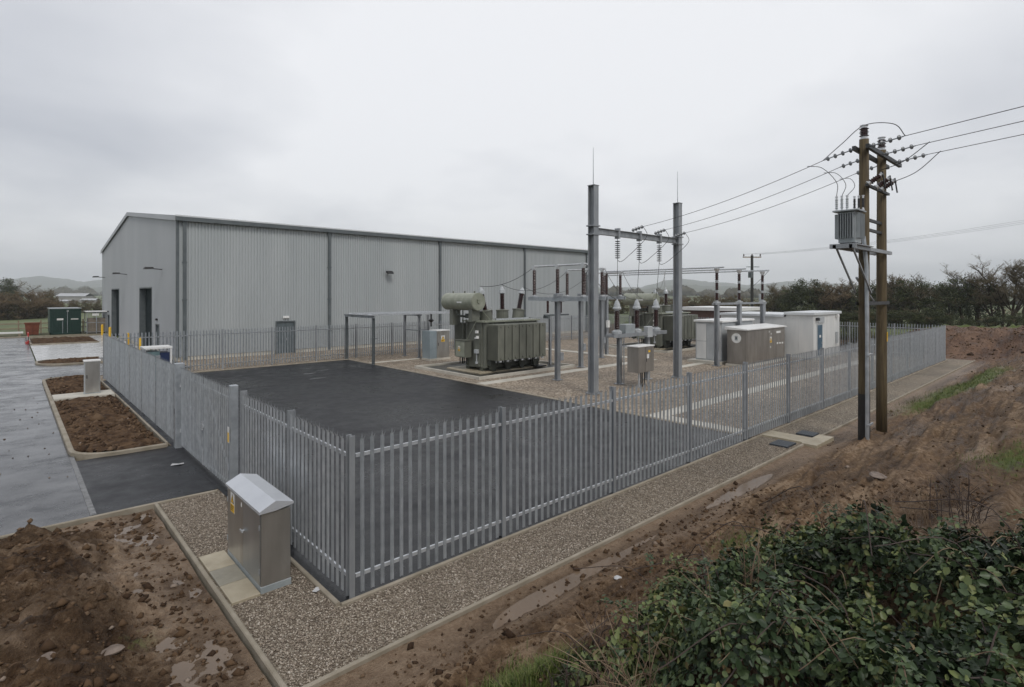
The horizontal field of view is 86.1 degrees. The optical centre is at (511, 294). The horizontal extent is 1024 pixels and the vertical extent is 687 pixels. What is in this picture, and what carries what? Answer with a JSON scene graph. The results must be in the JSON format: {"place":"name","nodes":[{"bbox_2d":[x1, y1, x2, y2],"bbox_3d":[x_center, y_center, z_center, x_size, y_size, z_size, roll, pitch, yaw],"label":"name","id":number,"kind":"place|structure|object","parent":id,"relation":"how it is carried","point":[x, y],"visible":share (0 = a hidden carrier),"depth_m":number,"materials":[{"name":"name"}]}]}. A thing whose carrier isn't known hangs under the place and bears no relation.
{"place":"outdoors","nodes":[
{"label":"outdoors","id":0,"kind":"place"},
{"bbox_2d":[0,337,93,535],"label":"road","id":1,"kind":"structure","parent":0,"point":[29,466],"depth_m":14.97,"materials":[{"name":"asphalt"}]},
{"bbox_2d":[69,456,95,515],"bbox_3d":[-10.136,4.397,12.882,0.100,0.001,5.330,0,0,-42],"label":"road edge seam","id":2,"kind":"object","parent":1,"relation":"on","point":[89,504],"visible":1,"depth_m":12.44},
{"bbox_2d":[0,331,104,336],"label":"grass strip","id":3,"kind":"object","parent":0,"point":[24,334],"depth_m":60.39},
{"bbox_2d":[48,307,81,334],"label":"kiosk","id":4,"kind":"object","parent":3,"relation":"on","point":[64,320],"visible":1,"depth_m":60.64,"materials":[{"name":"green paint"}]},
{"bbox_2d":[83,311,106,332],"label":"cage","id":5,"kind":"object","parent":3,"relation":"on","point":[94,324],"visible":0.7,"depth_m":61.83,"materials":[{"name":"metal"}]},
{"bbox_2d":[52,389,114,400],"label":"service path","id":6,"kind":"structure","parent":0,"point":[58,397],"depth_m":23.36,"materials":[{"name":"concrete"}]},
{"bbox_2d":[83,359,100,393],"bbox_3d":[-18.301,3.590,23.880,0.600,1.480,0.460,0,0,-42],"label":"street cabinet","id":7,"kind":"object","parent":6,"relation":"on","point":[91,376],"visible":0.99,"depth_m":23.72,"materials":[{"name":"silver metal"}]},
{"bbox_2d":[30,335,147,360],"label":"concrete apron","id":8,"kind":"object","parent":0,"point":[54,351],"visible":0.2,"depth_m":42.92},
{"bbox_2d":[37,357,189,379],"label":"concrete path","id":9,"kind":"structure","parent":0,"point":[46,372],"depth_m":31.69,"materials":[{"name":"concrete"}]},
{"bbox_2d":[0,509,271,686],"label":"mud verge","id":10,"kind":"structure","parent":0,"point":[82,630],"depth_m":7.22,"materials":[{"name":"soil"}]},
{"bbox_2d":[76,446,217,514],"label":"apron asphalt","id":11,"kind":"structure","parent":0,"point":[120,482],"depth_m":13.02,"materials":[{"name":"asphalt"}]},
{"bbox_2d":[106,513,242,686],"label":"verge water","id":12,"kind":"structure","parent":0,"point":[181,672],"depth_m":6.81,"materials":[{"name":"liquid"}]},
{"bbox_2d":[159,491,331,636],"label":"gravel path","id":13,"kind":"structure","parent":0,"point":[262,595],"depth_m":8.20,"materials":[{"name":"gravel"}]},
{"bbox_2d":[199,550,234,572],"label":"paving slab","id":14,"kind":"structure","parent":13,"relation":"on","point":[216,560],"depth_m":9.01,"materials":[{"name":"concrete"}]},
{"bbox_2d":[209,564,246,588],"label":"paving slab","id":15,"kind":"structure","parent":13,"relation":"on","point":[226,575],"depth_m":8.53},
{"bbox_2d":[220,578,260,605],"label":"paving slab","id":16,"kind":"structure","parent":13,"relation":"on","point":[239,591],"depth_m":8.07,"materials":[{"name":"concrete"}]},
{"bbox_2d":[226,473,293,593],"bbox_3d":[-4.100,3.768,8.816,0.524,1.365,1.710,0,0,-42],"label":"feeder cabinet","id":17,"kind":"object","parent":13,"relation":"on","point":[258,537],"visible":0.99,"depth_m":8.32,"materials":[{"name":"silver metal"}]},
{"bbox_2d":[100,332,583,377],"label":"back strip gravel","id":18,"kind":"structure","parent":0,"point":[410,346],"depth_m":38.94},
{"bbox_2d":[103,360,749,602],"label":"yard asphalt","id":19,"kind":"structure","parent":0,"point":[367,410],"depth_m":16.15,"materials":[{"name":"asphalt"}]},
{"bbox_2d":[140,345,171,380],"bbox_3d":[-18.138,3.525,27.928,1.230,1.750,1.110,0,0,-42],"label":"generator kiosk","id":20,"kind":"object","parent":19,"relation":"on","point":[165,355],"visible":0.39,"depth_m":27.78,"materials":[{"name":"white paint"}]},
{"bbox_2d":[0,284,1018,295],"bbox_3d":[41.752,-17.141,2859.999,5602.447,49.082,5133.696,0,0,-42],"label":"hills","id":21,"kind":"structure","parent":0,"point":[721,289],"depth_m":2034.04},
{"bbox_2d":[0,296,1022,636],"bbox_3d":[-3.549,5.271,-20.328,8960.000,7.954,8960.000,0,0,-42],"label":"ground","id":22,"kind":"structure","parent":0,"point":[44,324],"depth_m":108.48,"materials":[{"name":"green plant"}]},
{"bbox_2d":[0,291,22,319],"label":"roadside bush","id":23,"kind":"object","parent":22,"relation":"on","point":[9,312],"visible":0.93,"depth_m":117.44,"materials":[{"name":"green plant"}]},
{"bbox_2d":[0,277,39,300],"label":"round tree","id":24,"kind":"object","parent":22,"relation":"on","point":[4,288],"visible":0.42,"depth_m":189.93,"materials":[{"name":"green plant"}]},
{"bbox_2d":[0,290,51,319],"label":"roadside bush","id":25,"kind":"object","parent":22,"relation":"on","point":[23,305],"visible":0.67,"depth_m":121.05,"materials":[{"name":"green plant"}]},
{"bbox_2d":[23,292,64,318],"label":"roadside bush","id":26,"kind":"object","parent":22,"relation":"on","point":[41,311],"visible":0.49,"depth_m":126.00,"materials":[{"name":"green plant"}]},
{"bbox_2d":[29,336,98,346],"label":"planting bed kerb","id":27,"kind":"structure","parent":22,"relation":"on","point":[30,343],"depth_m":48.95,"materials":[{"name":"concrete"}]},
{"bbox_2d":[30,336,96,343],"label":"planting soil","id":28,"kind":"structure","parent":27,"relation":"in","point":[65,339],"depth_m":51.61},
{"bbox_2d":[42,376,166,460],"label":"planting bed kerb","id":29,"kind":"structure","parent":22,"relation":"on","point":[77,455],"depth_m":15.51,"materials":[{"name":"concrete"}]},
{"bbox_2d":[46,375,107,394],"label":"planting soil","id":30,"kind":"structure","parent":29,"relation":"in","point":[74,383],"depth_m":26.18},
{"bbox_2d":[54,396,161,452],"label":"planting soil","id":31,"kind":"structure","parent":29,"relation":"in","point":[110,414],"depth_m":18.04,"materials":[{"name":"soil"}]},
{"bbox_2d":[0,489,217,538],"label":"road kerb","id":32,"kind":"structure","parent":22,"relation":"on","point":[126,511],"depth_m":11.03,"materials":[{"name":"concrete"}]},
{"bbox_2d":[100,379,167,445],"bbox_3d":[-15.852,4.475,22.347,0.070,0.250,16.850,0,0,-42],"label":"fence edging","id":33,"kind":"object","parent":22,"relation":"on","point":[156,434],"visible":0.42,"depth_m":19.14,"materials":[{"name":"concrete"}]},
{"bbox_2d":[103,334,173,438],"bbox_3d":[-15.631,3.357,22.461,0.159,2.686,16.665,0,0,-42],"label":"palisade fence","id":34,"kind":"object","parent":22,"relation":"on","point":[129,372],"visible":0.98,"depth_m":20.17,"materials":[{"name":"metal"}]},
{"bbox_2d":[174,362,237,483],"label":"palisade gate","id":35,"kind":"structure","parent":22,"relation":"on","point":[185,424],"depth_m":13.54,"materials":[{"name":"metal"}]},
{"bbox_2d":[154,503,287,686],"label":"path kerb","id":36,"kind":"structure","parent":22,"relation":"on","point":[265,665],"depth_m":7.68,"materials":[{"name":"concrete"}]},
{"bbox_2d":[227,501,339,606],"bbox_3d":[-4.244,4.482,9.709,0.070,0.235,5.270,0,0,-42],"label":"fence edging","id":37,"kind":"object","parent":22,"relation":"on","point":[324,591],"visible":0.32,"depth_m":8.33,"materials":[{"name":"concrete"}]},
{"bbox_2d":[240,390,345,590],"bbox_3d":[-4.075,3.357,9.851,0.159,2.686,4.972,0,0,-42],"label":"palisade fence","id":38,"kind":"object","parent":22,"relation":"on","point":[290,425],"visible":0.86,"depth_m":9.18,"materials":[{"name":"metal"}]},
{"bbox_2d":[92,212,587,360],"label":"warehouse","id":39,"kind":"structure","parent":22,"relation":"on","point":[162,273],"depth_m":43.85,"materials":[{"name":"silver metal"}]},
{"bbox_2d":[146,288,150,345],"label":"roller door","id":40,"kind":"structure","parent":39,"relation":"in","point":[148,291],"depth_m":45.86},
{"bbox_2d":[277,322,293,352],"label":"door","id":41,"kind":"structure","parent":39,"relation":"in","point":[279,324],"depth_m":41.01,"materials":[{"name":"grey metal"}]},
{"bbox_2d":[103,315,587,378],"bbox_3d":[-5.662,3.357,42.866,42.415,2.686,0.159,0,0,-42],"label":"palisade fence","id":42,"kind":"object","parent":22,"relation":"on","point":[566,318],"visible":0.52,"depth_m":35.23,"materials":[{"name":"metal"}]},
{"bbox_2d":[415,360,574,379],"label":"transformer bund","id":43,"kind":"structure","parent":22,"relation":"on","point":[457,368],"depth_m":31.30,"materials":[{"name":"concrete"}]},
{"bbox_2d":[441,287,545,370],"bbox_3d":[-0.896,1.880,32.517,4.985,4.860,4.360,0,0,-42],"label":"power transformer","id":44,"kind":"object","parent":43,"relation":"on","point":[484,340],"visible":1,"depth_m":31.15,"materials":[{"name":"green paint"}]},
{"bbox_2d":[543,296,568,363],"bbox_3d":[2.813,2.248,34.601,2.200,4.305,0.400,0,0,-42],"label":"surge arrester stand","id":45,"kind":"object","parent":43,"relation":"on","point":[548,316],"visible":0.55,"depth_m":34.19,"materials":[{"name":"metal"}]},
{"bbox_2d":[0,327,1023,686],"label":"mud clods","id":46,"kind":"object","parent":22,"relation":"on","point":[114,677],"visible":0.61,"depth_m":8.32,"materials":[{"name":"soil"}]},
{"bbox_2d":[8,285,1022,304],"bbox_3d":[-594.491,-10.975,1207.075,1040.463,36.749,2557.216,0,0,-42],"label":"woodland","id":47,"kind":"object","parent":22,"relation":"on","point":[686,291],"visible":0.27,"depth_m":846.88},
{"bbox_2d":[348,359,741,435],"bbox_3d":[-1.822,4.485,26.929,0.160,0.230,27.050,0,0,-42],"label":"yard edging","id":48,"kind":"object","parent":22,"relation":"on","point":[527,393],"visible":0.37,"depth_m":24.64,"materials":[{"name":"concrete"}]},
{"bbox_2d":[478,362,626,384],"bbox_3d":[3.104,4.490,31.138,12.650,0.220,0.620,0,0,-42],"label":"cable trench cover","id":49,"kind":"object","parent":22,"relation":"on","point":[535,376],"visible":0.42,"depth_m":29.56,"materials":[{"name":"concrete"}]},
{"bbox_2d":[302,360,974,686],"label":"path kerb","id":50,"kind":"structure","parent":22,"relation":"on","point":[322,680],"depth_m":8.48,"materials":[{"name":"concrete"}]},
{"bbox_2d":[340,360,946,606],"bbox_3d":[13.249,4.485,22.109,42.490,0.230,0.060,0,0,-42],"label":"fence edging","id":51,"kind":"object","parent":22,"relation":"on","point":[394,583],"visible":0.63,"depth_m":10.63,"materials":[{"name":"concrete"}]},
{"bbox_2d":[346,325,945,598],"bbox_3d":[13.258,3.357,22.240,42.385,2.686,0.159,0,0,-42],"label":"palisade fence","id":52,"kind":"object","parent":22,"relation":"on","point":[900,347],"visible":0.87,"depth_m":11.69,"materials":[{"name":"metal"}]},
{"bbox_2d":[609,342,695,352],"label":"transformer bund","id":53,"kind":"structure","parent":22,"relation":"on","point":[670,349],"depth_m":43.96,"materials":[{"name":"concrete"}]},
{"bbox_2d":[622,288,697,347],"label":"power transformer","id":54,"kind":"object","parent":53,"relation":"on","point":[665,316],"visible":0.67,"depth_m":44.12,"materials":[{"name":"green paint"}]},
{"bbox_2d":[682,306,759,318],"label":"site cabin","id":55,"kind":"object","parent":22,"relation":"on","point":[704,312],"visible":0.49,"depth_m":64.15,"materials":[{"name":"metal"}]},
{"bbox_2d":[646,356,875,417],"bbox_3d":[15.605,4.490,29.300,28.700,0.220,0.620,0,0,-42],"label":"cable trench cover","id":56,"kind":"object","parent":22,"relation":"on","point":[738,394],"visible":0.16,"depth_m":23.72,"materials":[{"name":"concrete"}]},
{"bbox_2d":[759,282,790,311],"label":"hedgerow tree","id":57,"kind":"object","parent":22,"relation":"on","point":[772,289],"visible":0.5,"depth_m":103.66,"materials":[{"name":"green plant"}]},
{"bbox_2d":[609,314,944,360],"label":"palisade fence","id":58,"kind":"object","parent":22,"relation":"on","point":[842,325],"visible":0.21,"depth_m":40.48,"materials":[{"name":"metal"}]},
{"bbox_2d":[771,288,805,311],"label":"hedgerow tree","id":59,"kind":"object","parent":22,"relation":"on","point":[781,304],"visible":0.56,"depth_m":99.61,"materials":[{"name":"green plant"}]},
{"bbox_2d":[762,431,833,448],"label":"crossing slab","id":60,"kind":"structure","parent":22,"relation":"on","point":[817,441],"depth_m":16.59,"materials":[{"name":"concrete"}]},
{"bbox_2d":[782,277,837,311],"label":"hedgerow tree","id":61,"kind":"object","parent":22,"relation":"on","point":[799,289],"visible":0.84,"depth_m":96.72,"materials":[{"name":"green plant"}]},
{"bbox_2d":[809,284,854,320],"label":"hedgerow tree","id":62,"kind":"object","parent":22,"relation":"on","point":[827,301],"visible":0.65,"depth_m":94.49,"materials":[{"name":"green plant"}]},
{"bbox_2d":[818,278,857,313],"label":"hedgerow tree","id":63,"kind":"object","parent":22,"relation":"on","point":[848,291],"visible":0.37,"depth_m":94.84,"materials":[{"name":"green plant"}]},
{"bbox_2d":[887,307,914,328],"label":"hedge shrub","id":64,"kind":"object","parent":22,"relation":"on","point":[899,316],"visible":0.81,"depth_m":72.50,"materials":[{"name":"green plant"}]},
{"bbox_2d":[887,272,934,323],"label":"hedgerow tree","id":65,"kind":"object","parent":22,"relation":"on","point":[904,297],"visible":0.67,"depth_m":87.12,"materials":[{"name":"green plant"}]},
{"bbox_2d":[900,283,935,314],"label":"hedgerow tree","id":66,"kind":"object","parent":22,"relation":"on","point":[918,289],"visible":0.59,"depth_m":85.97,"materials":[{"name":"green plant"}]},
{"bbox_2d":[905,308,934,328],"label":"hedge shrub","id":67,"kind":"object","parent":22,"relation":"on","point":[918,318],"visible":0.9,"depth_m":71.36,"materials":[{"name":"green plant"}]},
{"bbox_2d":[901,307,952,326],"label":"hedge shrub","id":68,"kind":"object","parent":22,"relation":"on","point":[935,316],"visible":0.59,"depth_m":71.61,"materials":[{"name":"green plant"}]},
{"bbox_2d":[912,281,958,323],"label":"hedgerow tree","id":69,"kind":"object","parent":22,"relation":"on","point":[929,297],"visible":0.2,"depth_m":85.57,"materials":[{"name":"green plant"}]},
{"bbox_2d":[923,270,989,324],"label":"hedgerow tree","id":70,"kind":"object","parent":22,"relation":"on","point":[949,290],"visible":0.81,"depth_m":81.25,"materials":[{"name":"green plant"}]},
{"bbox_2d":[948,271,1010,326],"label":"hedgerow tree","id":71,"kind":"object","parent":22,"relation":"on","point":[998,313],"visible":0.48,"depth_m":79.66,"materials":[{"name":"green plant"}]},
{"bbox_2d":[958,271,1015,316],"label":"hedgerow tree","id":72,"kind":"object","parent":22,"relation":"on","point":[983,283],"visible":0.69,"depth_m":78.15,"materials":[{"name":"green plant"}]},
{"bbox_2d":[968,256,1014,326],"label":"hedgerow tree","id":73,"kind":"object","parent":22,"relation":"on","point":[1001,304],"visible":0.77,"depth_m":78.19,"materials":[{"name":"green plant"}]},
{"bbox_2d":[982,258,1023,303],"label":"hedgerow tree","id":74,"kind":"object","parent":22,"relation":"on","point":[1016,268],"visible":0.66,"depth_m":74.91,"materials":[{"name":"green plant"}]},
{"bbox_2d":[985,259,1023,326],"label":"hedgerow tree","id":75,"kind":"object","parent":22,"relation":"on","point":[1015,291],"visible":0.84,"depth_m":74.94,"materials":[{"name":"green plant"}]},
{"bbox_2d":[995,310,1023,326],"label":"hedge shrub","id":76,"kind":"object","parent":22,"relation":"on","point":[1019,318],"visible":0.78,"depth_m":67.72,"materials":[{"name":"green plant"}]},
{"bbox_2d":[0,276,1023,290],"bbox_3d":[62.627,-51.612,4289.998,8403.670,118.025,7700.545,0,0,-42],"label":"hills","id":77,"kind":"structure","parent":0,"point":[43,282],"depth_m":3039.09,"materials":[{"name":"plant"}]},
{"bbox_2d":[0,0,1023,287],"label":"sky","id":78,"kind":"structure","parent":0,"point":[483,120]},
{"bbox_2d":[100,337,947,498],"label":"compound gravel","id":79,"kind":"structure","parent":0,"point":[571,384],"depth_m":28.38,"materials":[{"name":"gravel"}]},
{"bbox_2d":[344,311,449,364],"bbox_3d":[-7.703,2.865,37.714,6.500,3.270,4.200,0,0,-42],"label":"cable support frame","id":80,"kind":"object","parent":79,"relation":"on","point":[372,315],"visible":0.81,"depth_m":37.12,"materials":[{"name":"grey metal"}]},
{"bbox_2d":[422,329,449,360],"bbox_3d":[-5.144,3.430,37.150,1.690,2.040,0.990,0,0,-42],"label":"control cabinet","id":81,"kind":"object","parent":79,"relation":"on","point":[435,344],"visible":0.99,"depth_m":36.74,"materials":[{"name":"metal"}]},
{"bbox_2d":[528,263,587,380],"bbox_3d":[2.369,1.425,28.165,0.550,5.950,4.110,0,0,-42],"label":"disconnector","id":82,"kind":"object","parent":79,"relation":"on","point":[557,298],"visible":1,"depth_m":28.10,"materials":[{"name":"metal"}]},
{"bbox_2d":[563,268,607,367],"bbox_3d":[4.351,1.425,32.959,0.550,5.950,3.400,0,0,-42],"label":"disconnector","id":83,"kind":"object","parent":79,"relation":"on","point":[581,347],"visible":0.8,"depth_m":33.12,"materials":[{"name":"metal"}]},
{"bbox_2d":[587,271,625,357],"bbox_3d":[6.410,1.425,37.965,0.550,5.950,3.400,0,0,-42],"label":"disconnector","id":84,"kind":"object","parent":79,"relation":"on","point":[602,339],"visible":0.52,"depth_m":38.11,"materials":[{"name":"metal"}]},
{"bbox_2d":[605,273,609,353],"bbox_3d":[6.968,1.407,39.910,1.000,5.985,0.414,0,0,-42],"label":"post insulator stand","id":85,"kind":"object","parent":79,"relation":"on","point":[607,323],"visible":0.86,"depth_m":39.96,"materials":[{"name":"metal"}]},
{"bbox_2d":[585,148,683,394],"bbox_3d":[6.181,-1.050,26.633,7.500,10.900,0.500,0,0,-42],"label":"line gantry","id":86,"kind":"object","parent":79,"relation":"on","point":[595,231],"visible":0.94,"depth_m":24.37,"materials":[{"name":"metal"}]},
{"bbox_2d":[606,299,666,384],"bbox_3d":[6.425,2.315,27.921,4.600,4.170,0.530,0,0,-42],"label":"instrument transformer stand","id":87,"kind":"object","parent":79,"relation":"on","point":[620,332],"visible":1,"depth_m":27.28,"materials":[{"name":"metal"}]},
{"bbox_2d":[626,344,654,387],"bbox_3d":[6.156,3.415,26.216,1.360,1.970,0.682,0,0,-42],"label":"marshalling kiosk","id":88,"kind":"object","parent":79,"relation":"on","point":[640,358],"visible":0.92,"depth_m":25.87,"materials":[{"name":"metal"}]},
{"bbox_2d":[687,318,754,364],"bbox_3d":[14.106,3.080,36.709,5.100,2.840,2.250,0,0,-42],"label":"switchgear cabinet","id":89,"kind":"object","parent":79,"relation":"on","point":[704,340],"visible":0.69,"depth_m":35.29,"materials":[{"name":"metal"}]},
{"bbox_2d":[712,267,766,365],"bbox_3d":[15.042,1.370,35.946,7.350,6.060,0.480,0,0,-42],"label":"busbar support","id":90,"kind":"object","parent":79,"relation":"on","point":[739,303],"visible":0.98,"depth_m":33.80,"materials":[{"name":"metal"}]},
{"bbox_2d":[725,323,786,366],"bbox_3d":[15.848,3.250,35.437,5.950,2.500,1.420,0,0,-42],"label":"ring main unit","id":91,"kind":"object","parent":79,"relation":"on","point":[751,343],"visible":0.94,"depth_m":33.93,"materials":[{"name":"metal"}]},
{"bbox_2d":[720,310,841,359],"bbox_3d":[19.935,2.860,40.782,5.440,3.280,6.820,0,0,-42],"label":"switchroom","id":92,"kind":"object","parent":79,"relation":"on","point":[809,331],"visible":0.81,"depth_m":37.75,"materials":[{"name":"concrete"}]},
{"bbox_2d":[161,359,972,686],"bbox_3d":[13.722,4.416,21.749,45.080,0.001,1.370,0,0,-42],"label":"gravel path","id":93,"kind":"structure","parent":0,"point":[822,422],"depth_m":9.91,"materials":[{"name":"gravel"}]},
{"bbox_2d":[493,474,772,629],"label":"ditch water","id":94,"kind":"structure","parent":0,"point":[530,602],"depth_m":8.53,"materials":[{"name":"liquid"}]},
{"bbox_2d":[319,324,1023,686],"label":"mud bank","id":95,"kind":"structure","parent":0,"point":[811,468],"depth_m":9.90,"materials":[{"name":"soil"}]},
{"bbox_2d":[466,629,595,686],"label":"grass","id":96,"kind":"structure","parent":95,"relation":"on","point":[514,678],"depth_m":5.71,"materials":[{"name":"plant"}]},
{"bbox_2d":[533,627,644,686],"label":"dead stems","id":97,"kind":"object","parent":95,"relation":"on","point":[565,678],"visible":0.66,"depth_m":5.16,"materials":[{"name":"plant"}]},
{"bbox_2d":[523,604,691,686],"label":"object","id":98,"kind":"object","parent":95,"relation":"on","point":[608,681],"visible":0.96,"depth_m":4.82,"materials":[{"name":"plant"}]},
{"bbox_2d":[560,597,664,669],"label":"dead stems","id":99,"kind":"object","parent":95,"relation":"on","point":[593,641],"visible":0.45,"depth_m":6.13,"materials":[{"name":"plant"}]},
{"bbox_2d":[684,531,808,613],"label":"dead stems","id":100,"kind":"object","parent":95,"relation":"on","point":[751,574],"visible":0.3,"depth_m":5.94,"materials":[{"name":"plant"}]},
{"bbox_2d":[680,571,837,686],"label":"dead stems","id":101,"kind":"object","parent":95,"relation":"on","point":[782,675],"visible":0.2,"depth_m":4.35,"materials":[{"name":"plant"}]},
{"bbox_2d":[517,486,1023,686],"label":"bramble bush","id":102,"kind":"object","parent":95,"relation":"on","point":[873,651],"visible":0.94,"depth_m":4.70,"materials":[{"name":"green plant"}]},
{"bbox_2d":[696,425,1023,568],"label":"grass","id":103,"kind":"structure","parent":95,"relation":"on","point":[997,458],"depth_m":10.47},
{"bbox_2d":[829,124,901,439],"bbox_3d":[11.065,-0.118,16.671,5.300,9.814,0.889,0,0,-42],"label":"wooden line pole","id":104,"kind":"object","parent":95,"relation":"on","point":[865,250],"visible":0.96,"depth_m":16.30,"materials":[{"name":"brown wood"}]},
{"bbox_2d":[832,195,865,243],"bbox_3d":[9.480,-2.080,15.380,0.779,1.381,0.675,0,0,-42],"label":"pole transformer","id":105,"kind":"object","parent":104,"relation":"on","point":[849,225],"visible":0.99,"depth_m":15.20,"materials":[{"name":"grey paint"}]},
{"bbox_2d":[856,472,964,530],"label":"dead stems","id":106,"kind":"object","parent":95,"relation":"on","point":[927,503],"visible":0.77,"depth_m":7.89,"materials":[{"name":"plant"}]},
{"bbox_2d":[888,365,1012,415],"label":"grass","id":107,"kind":"structure","parent":95,"relation":"on","point":[953,389],"depth_m":24.21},
{"bbox_2d":[900,497,1020,545],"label":"dead stems","id":108,"kind":"object","parent":95,"relation":"on","point":[993,528],"visible":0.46,"depth_m":6.43,"materials":[{"name":"plant"}]},
{"bbox_2d":[924,475,1006,528],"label":"dead stems","id":109,"kind":"object","parent":95,"relation":"on","point":[968,504],"visible":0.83,"depth_m":7.49,"materials":[{"name":"plant"}]},
{"bbox_2d":[609,321,1002,360],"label":"earth mound","id":110,"kind":"object","parent":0,"point":[974,333],"visible":0.08,"depth_m":41.17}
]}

